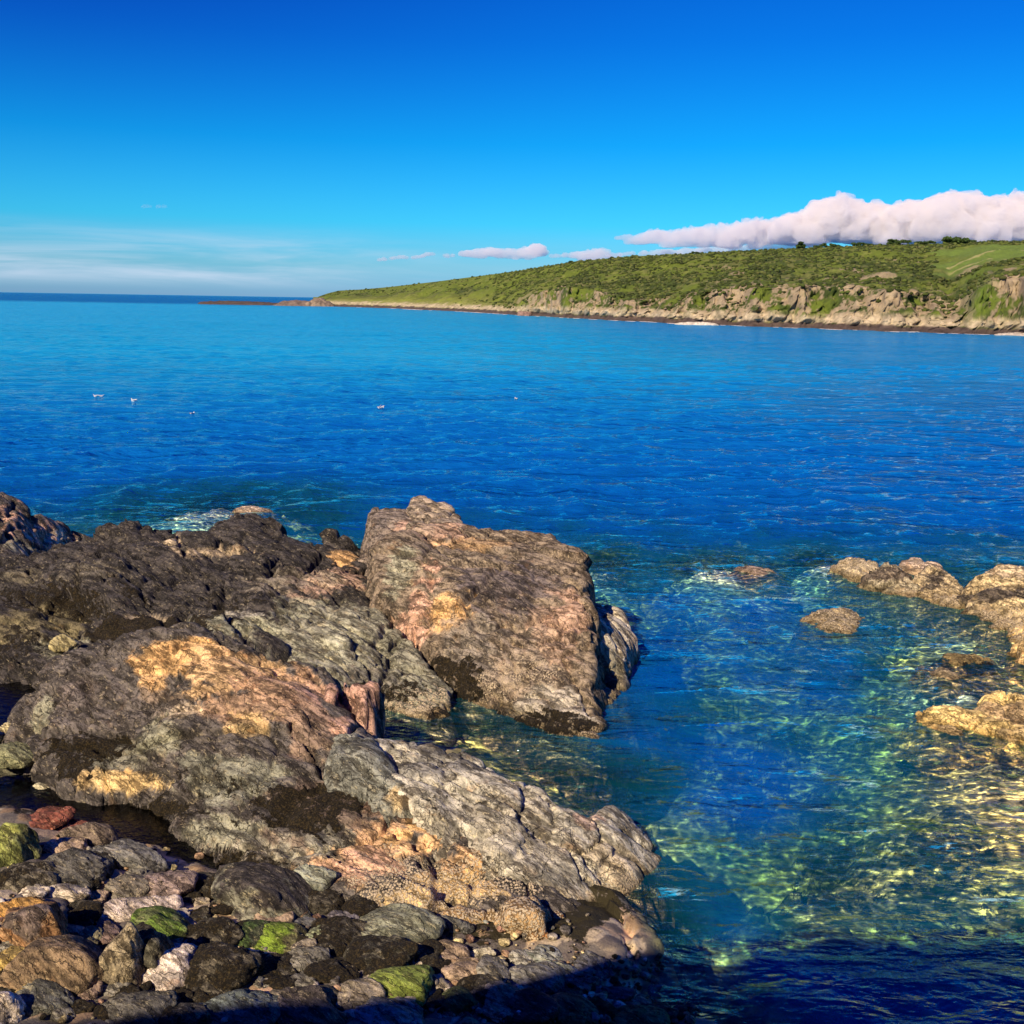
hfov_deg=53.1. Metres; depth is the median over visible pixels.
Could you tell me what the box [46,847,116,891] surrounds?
boulder
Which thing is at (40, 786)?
stone
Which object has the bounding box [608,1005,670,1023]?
boulder
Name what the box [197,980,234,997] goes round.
boulder
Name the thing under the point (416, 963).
stone
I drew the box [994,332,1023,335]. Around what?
surf
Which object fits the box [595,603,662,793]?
rock slab
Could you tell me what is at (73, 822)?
boulder
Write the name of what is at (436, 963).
boulder
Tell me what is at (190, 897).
boulder
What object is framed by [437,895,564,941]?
rock ledge
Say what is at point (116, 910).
boulder
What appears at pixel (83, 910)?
boulder
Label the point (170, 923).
boulder
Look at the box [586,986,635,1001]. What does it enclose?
boulder
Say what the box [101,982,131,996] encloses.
stone
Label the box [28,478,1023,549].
seabed
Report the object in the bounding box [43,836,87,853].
stone
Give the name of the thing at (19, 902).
boulder
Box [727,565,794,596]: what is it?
rock islet
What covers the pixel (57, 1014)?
stone
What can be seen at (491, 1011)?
stone
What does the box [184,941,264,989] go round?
boulder
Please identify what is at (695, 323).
surf
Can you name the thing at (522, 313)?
skerry
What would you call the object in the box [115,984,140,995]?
boulder
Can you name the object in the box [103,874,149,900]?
boulder
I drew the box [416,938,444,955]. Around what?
boulder
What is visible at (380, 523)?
rock block
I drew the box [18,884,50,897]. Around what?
stone
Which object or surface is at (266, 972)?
boulder
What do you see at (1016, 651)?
rock islet
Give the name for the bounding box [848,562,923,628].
rock islet
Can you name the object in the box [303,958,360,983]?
boulder
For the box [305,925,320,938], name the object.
stone
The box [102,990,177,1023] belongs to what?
boulder
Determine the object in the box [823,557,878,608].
rock islet
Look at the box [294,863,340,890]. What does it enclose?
boulder
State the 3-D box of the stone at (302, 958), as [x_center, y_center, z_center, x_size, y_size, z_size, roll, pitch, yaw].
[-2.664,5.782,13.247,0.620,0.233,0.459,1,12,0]
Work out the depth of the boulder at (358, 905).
14.53 m
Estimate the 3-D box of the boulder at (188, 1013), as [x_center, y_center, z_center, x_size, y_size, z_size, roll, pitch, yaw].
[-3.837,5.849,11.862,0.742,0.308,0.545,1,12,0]
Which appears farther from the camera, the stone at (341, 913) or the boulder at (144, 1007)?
the stone at (341, 913)
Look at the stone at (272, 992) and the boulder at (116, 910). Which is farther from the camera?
the boulder at (116, 910)
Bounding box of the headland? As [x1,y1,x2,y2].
[313,242,1023,334]
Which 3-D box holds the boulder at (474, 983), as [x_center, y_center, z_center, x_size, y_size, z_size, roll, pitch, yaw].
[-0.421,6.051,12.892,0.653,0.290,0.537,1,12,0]
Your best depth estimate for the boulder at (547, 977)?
13.36 m
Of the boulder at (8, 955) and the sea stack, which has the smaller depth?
the boulder at (8, 955)
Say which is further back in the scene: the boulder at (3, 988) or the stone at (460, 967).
the stone at (460, 967)
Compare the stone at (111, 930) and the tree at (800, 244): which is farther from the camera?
the tree at (800, 244)
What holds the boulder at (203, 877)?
on the ground
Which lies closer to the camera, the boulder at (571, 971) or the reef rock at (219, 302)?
the boulder at (571, 971)
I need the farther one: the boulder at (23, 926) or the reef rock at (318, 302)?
the reef rock at (318, 302)
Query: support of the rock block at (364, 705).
on the ground
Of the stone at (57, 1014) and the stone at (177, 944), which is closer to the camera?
the stone at (57, 1014)
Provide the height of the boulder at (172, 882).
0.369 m
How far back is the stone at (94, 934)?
13.52 m
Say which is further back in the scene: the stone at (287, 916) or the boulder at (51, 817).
the boulder at (51, 817)
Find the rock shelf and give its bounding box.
[885,690,1023,776]
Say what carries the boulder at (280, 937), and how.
on the ground
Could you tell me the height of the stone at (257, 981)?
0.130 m
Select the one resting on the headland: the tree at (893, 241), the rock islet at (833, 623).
the tree at (893, 241)
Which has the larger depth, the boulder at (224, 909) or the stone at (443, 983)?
the boulder at (224, 909)
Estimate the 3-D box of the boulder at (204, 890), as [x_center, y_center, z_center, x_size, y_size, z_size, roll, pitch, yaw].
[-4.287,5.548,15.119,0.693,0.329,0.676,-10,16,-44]
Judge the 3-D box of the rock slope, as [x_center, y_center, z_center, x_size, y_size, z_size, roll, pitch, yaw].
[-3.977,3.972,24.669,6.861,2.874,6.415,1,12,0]
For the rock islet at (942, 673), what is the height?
0.808 m
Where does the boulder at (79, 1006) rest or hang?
on the ground
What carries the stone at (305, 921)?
on the ground
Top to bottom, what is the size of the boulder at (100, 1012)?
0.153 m
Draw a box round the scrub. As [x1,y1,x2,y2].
[327,240,1023,313]
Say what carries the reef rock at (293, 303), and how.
in the sea
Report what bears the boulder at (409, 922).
on the ground
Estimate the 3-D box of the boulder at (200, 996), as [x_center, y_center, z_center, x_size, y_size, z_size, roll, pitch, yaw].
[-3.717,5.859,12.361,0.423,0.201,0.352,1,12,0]
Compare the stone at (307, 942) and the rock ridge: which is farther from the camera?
the rock ridge
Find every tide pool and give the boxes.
[0,682,35,734]
[0,774,224,869]
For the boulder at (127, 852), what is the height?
0.433 m
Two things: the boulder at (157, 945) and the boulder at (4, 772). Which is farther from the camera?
the boulder at (4, 772)
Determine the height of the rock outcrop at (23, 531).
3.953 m
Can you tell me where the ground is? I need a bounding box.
[0,508,1023,1023]
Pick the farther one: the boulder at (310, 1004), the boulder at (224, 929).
the boulder at (224, 929)
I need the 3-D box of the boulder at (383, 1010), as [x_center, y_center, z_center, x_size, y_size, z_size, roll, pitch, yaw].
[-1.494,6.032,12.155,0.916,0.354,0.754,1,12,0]
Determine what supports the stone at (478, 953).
on the ground
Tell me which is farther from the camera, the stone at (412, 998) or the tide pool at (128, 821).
the tide pool at (128, 821)
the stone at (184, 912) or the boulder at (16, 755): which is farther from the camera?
the boulder at (16, 755)
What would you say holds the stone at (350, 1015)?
on the ground
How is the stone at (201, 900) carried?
on the ground
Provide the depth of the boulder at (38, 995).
11.88 m
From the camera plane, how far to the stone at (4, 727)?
20.24 m
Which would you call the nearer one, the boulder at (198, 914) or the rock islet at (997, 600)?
the boulder at (198, 914)
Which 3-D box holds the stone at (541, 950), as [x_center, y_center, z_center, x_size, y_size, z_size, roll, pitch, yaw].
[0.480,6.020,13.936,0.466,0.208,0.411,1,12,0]
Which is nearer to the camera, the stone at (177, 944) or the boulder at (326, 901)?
the stone at (177, 944)
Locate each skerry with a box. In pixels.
[517,311,531,315]
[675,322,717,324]
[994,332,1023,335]
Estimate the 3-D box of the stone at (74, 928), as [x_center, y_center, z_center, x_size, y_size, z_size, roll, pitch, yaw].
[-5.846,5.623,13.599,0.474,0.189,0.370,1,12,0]
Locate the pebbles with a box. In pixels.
[0,834,700,1023]
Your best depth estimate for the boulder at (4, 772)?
19.07 m
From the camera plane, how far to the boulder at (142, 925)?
13.58 m
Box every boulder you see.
[0,741,32,768]
[0,768,25,776]
[0,822,41,867]
[0,860,59,892]
[0,896,45,917]
[0,901,69,946]
[0,934,103,994]
[0,945,24,970]
[0,986,13,992]
[0,991,26,1023]
[16,978,75,1016]
[29,805,75,829]
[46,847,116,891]
[55,818,88,830]
[58,822,118,845]
[67,899,103,922]
[71,999,95,1013]
[89,838,168,872]
[92,1005,108,1020]
[94,894,183,923]
[97,921,144,985]
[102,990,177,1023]
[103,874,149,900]
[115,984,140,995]
[117,928,174,970]
[129,905,190,939]
[136,922,155,930]
[142,943,196,990]
[144,870,198,896]
[158,1002,210,1023]
[166,988,193,1002]
[181,891,201,903]
[184,916,244,945]
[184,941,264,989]
[189,905,210,921]
[190,987,211,1002]
[195,872,213,890]
[197,873,215,899]
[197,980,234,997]
[200,988,280,1023]
[209,902,233,914]
[211,861,313,919]
[236,919,269,947]
[248,956,274,982]
[252,921,307,953]
[258,950,299,975]
[263,974,296,989]
[277,984,346,1023]
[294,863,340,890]
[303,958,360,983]
[308,888,344,914]
[311,918,326,928]
[313,915,366,956]
[318,984,338,1005]
[341,894,379,916]
[343,935,419,974]
[353,996,423,1023]
[359,903,445,941]
[368,964,434,1007]
[415,952,447,974]
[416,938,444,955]
[423,993,445,1008]
[441,986,478,1016]
[456,973,502,1004]
[476,954,510,980]
[505,988,560,1023]
[508,961,565,994]
[526,951,596,986]
[551,992,598,1023]
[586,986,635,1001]
[590,998,615,1022]
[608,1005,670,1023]
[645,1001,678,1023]
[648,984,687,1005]
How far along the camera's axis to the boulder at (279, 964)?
13.08 m
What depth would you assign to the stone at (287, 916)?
14.20 m
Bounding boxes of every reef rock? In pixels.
[200,300,276,304]
[274,300,310,305]
[305,298,333,306]
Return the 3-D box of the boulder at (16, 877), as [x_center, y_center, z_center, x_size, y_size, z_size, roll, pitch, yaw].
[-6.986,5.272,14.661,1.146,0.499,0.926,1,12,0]
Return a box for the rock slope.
[279,603,470,746]
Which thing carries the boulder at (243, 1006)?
on the ground
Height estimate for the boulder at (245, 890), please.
0.744 m
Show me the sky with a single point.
(266, 148)
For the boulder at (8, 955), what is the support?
on the ground
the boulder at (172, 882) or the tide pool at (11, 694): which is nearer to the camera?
the boulder at (172, 882)
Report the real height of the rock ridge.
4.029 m
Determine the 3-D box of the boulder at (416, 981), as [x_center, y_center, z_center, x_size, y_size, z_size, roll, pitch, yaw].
[-1.412,5.883,12.849,0.846,0.392,0.754,1,12,0]
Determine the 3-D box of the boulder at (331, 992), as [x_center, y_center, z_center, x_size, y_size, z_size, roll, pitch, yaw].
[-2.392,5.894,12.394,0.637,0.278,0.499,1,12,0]
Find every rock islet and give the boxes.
[228,506,285,522]
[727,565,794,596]
[794,607,885,678]
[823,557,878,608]
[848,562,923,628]
[899,557,944,577]
[906,565,963,639]
[908,653,1012,693]
[913,667,965,704]
[953,573,1023,665]
[985,564,1023,578]
[1002,640,1023,686]
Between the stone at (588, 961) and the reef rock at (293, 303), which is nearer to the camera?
the stone at (588, 961)
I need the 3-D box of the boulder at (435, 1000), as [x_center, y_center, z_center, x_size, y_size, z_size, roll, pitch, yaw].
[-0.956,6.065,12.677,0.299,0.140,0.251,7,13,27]
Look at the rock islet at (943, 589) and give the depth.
32.17 m
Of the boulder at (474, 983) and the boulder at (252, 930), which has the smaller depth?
the boulder at (474, 983)
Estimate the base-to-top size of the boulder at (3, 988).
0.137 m
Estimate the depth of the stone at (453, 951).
13.68 m
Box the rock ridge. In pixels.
[0,512,375,684]
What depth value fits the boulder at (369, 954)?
13.24 m
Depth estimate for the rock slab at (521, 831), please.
16.19 m
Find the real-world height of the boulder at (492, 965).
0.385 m
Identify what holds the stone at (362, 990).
on the ground
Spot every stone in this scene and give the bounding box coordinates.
[0,722,10,732]
[0,941,14,951]
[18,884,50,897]
[32,782,48,789]
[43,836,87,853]
[46,883,91,903]
[48,634,78,652]
[50,1006,75,1020]
[66,924,84,932]
[76,980,102,1000]
[78,925,103,945]
[85,890,108,902]
[96,920,120,944]
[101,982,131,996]
[124,868,146,875]
[174,942,197,946]
[176,907,190,916]
[192,897,209,905]
[249,976,268,988]
[253,911,294,921]
[269,989,280,995]
[288,946,330,971]
[290,972,315,985]
[291,938,316,948]
[294,917,315,926]
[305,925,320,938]
[327,910,359,919]
[335,991,350,1008]
[341,978,385,1009]
[343,1009,354,1021]
[395,996,415,1001]
[408,958,421,965]
[433,978,450,991]
[439,939,470,962]
[440,915,474,933]
[440,957,478,982]
[470,947,495,959]
[482,980,519,1007]
[482,1004,504,1023]
[507,948,533,966]
[532,944,563,960]
[573,950,614,978]
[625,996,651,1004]
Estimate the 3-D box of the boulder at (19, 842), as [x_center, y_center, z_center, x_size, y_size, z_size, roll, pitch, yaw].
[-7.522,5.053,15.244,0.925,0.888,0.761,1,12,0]
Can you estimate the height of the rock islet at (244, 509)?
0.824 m
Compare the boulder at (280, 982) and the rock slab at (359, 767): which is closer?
the boulder at (280, 982)
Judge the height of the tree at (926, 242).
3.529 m
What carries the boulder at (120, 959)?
on the ground
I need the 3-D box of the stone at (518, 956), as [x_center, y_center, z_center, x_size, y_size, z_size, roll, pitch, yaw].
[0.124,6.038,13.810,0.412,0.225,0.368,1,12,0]
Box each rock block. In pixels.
[324,681,385,738]
[358,507,412,578]
[406,495,462,529]
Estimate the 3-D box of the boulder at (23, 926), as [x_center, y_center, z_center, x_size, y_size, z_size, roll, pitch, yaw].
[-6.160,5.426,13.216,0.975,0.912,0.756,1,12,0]
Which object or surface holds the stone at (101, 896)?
on the ground
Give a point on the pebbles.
(683, 1009)
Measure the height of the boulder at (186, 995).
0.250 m
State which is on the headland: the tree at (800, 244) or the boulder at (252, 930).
the tree at (800, 244)
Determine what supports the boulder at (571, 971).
on the ground
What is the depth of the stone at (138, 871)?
15.16 m
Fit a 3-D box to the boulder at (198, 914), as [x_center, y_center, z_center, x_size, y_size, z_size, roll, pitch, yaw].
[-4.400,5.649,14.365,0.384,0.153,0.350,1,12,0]
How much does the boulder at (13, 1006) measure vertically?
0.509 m
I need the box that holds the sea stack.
[365,522,640,816]
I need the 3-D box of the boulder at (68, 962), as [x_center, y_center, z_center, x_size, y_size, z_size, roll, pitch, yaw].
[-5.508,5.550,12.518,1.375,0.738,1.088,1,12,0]
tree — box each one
[796,241,805,247]
[813,243,827,246]
[851,242,864,246]
[886,239,911,244]
[914,240,935,243]
[941,236,970,243]
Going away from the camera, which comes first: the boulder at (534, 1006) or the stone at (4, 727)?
the boulder at (534, 1006)
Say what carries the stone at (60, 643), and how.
on the rock ridge
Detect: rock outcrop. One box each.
[0,492,83,556]
[1,622,580,914]
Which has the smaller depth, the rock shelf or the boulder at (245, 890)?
the boulder at (245, 890)
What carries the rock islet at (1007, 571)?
on the ground
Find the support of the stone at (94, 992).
on the ground
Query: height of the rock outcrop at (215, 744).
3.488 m
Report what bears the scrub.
on the headland
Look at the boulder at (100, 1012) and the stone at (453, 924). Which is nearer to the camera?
the boulder at (100, 1012)
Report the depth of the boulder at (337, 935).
13.80 m
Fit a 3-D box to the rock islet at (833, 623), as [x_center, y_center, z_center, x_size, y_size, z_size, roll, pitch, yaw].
[9.368,3.670,29.517,2.985,1.513,2.684,1,12,0]
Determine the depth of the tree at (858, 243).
635.61 m
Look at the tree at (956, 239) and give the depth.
621.27 m
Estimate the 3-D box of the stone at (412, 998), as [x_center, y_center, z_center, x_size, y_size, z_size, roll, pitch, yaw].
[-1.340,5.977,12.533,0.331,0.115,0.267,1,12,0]
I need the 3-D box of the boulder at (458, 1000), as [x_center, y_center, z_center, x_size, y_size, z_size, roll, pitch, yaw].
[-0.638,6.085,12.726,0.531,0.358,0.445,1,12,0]
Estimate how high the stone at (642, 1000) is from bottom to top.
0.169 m
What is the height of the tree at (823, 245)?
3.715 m
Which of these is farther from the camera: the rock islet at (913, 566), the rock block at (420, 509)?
the rock islet at (913, 566)
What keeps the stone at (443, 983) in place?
on the ground
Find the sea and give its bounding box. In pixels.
[0,292,1023,1023]
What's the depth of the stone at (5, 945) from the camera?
12.93 m
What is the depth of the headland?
466.00 m
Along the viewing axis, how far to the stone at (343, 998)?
12.34 m
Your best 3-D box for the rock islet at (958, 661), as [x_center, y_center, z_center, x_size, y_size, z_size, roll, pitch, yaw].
[11.842,4.163,26.644,2.531,0.926,2.257,-10,16,-43]
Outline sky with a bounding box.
[0,0,1023,296]
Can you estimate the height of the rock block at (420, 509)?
2.607 m
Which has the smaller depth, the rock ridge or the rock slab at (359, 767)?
the rock slab at (359, 767)
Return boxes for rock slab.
[323,732,412,827]
[374,738,675,939]
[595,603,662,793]
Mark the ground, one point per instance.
(612, 924)
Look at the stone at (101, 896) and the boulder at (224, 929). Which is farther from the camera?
the stone at (101, 896)
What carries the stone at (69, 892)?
on the ground
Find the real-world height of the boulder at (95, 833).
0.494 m
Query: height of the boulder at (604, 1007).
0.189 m
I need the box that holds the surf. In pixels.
[392,308,988,334]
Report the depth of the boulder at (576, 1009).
12.65 m
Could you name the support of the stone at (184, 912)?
on the ground
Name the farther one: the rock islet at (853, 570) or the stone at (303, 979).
the rock islet at (853, 570)
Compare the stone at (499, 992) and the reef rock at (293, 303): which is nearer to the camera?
the stone at (499, 992)
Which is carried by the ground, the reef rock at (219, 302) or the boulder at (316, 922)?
the boulder at (316, 922)
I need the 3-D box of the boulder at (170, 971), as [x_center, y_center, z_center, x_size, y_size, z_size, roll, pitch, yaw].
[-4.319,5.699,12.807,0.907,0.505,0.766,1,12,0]

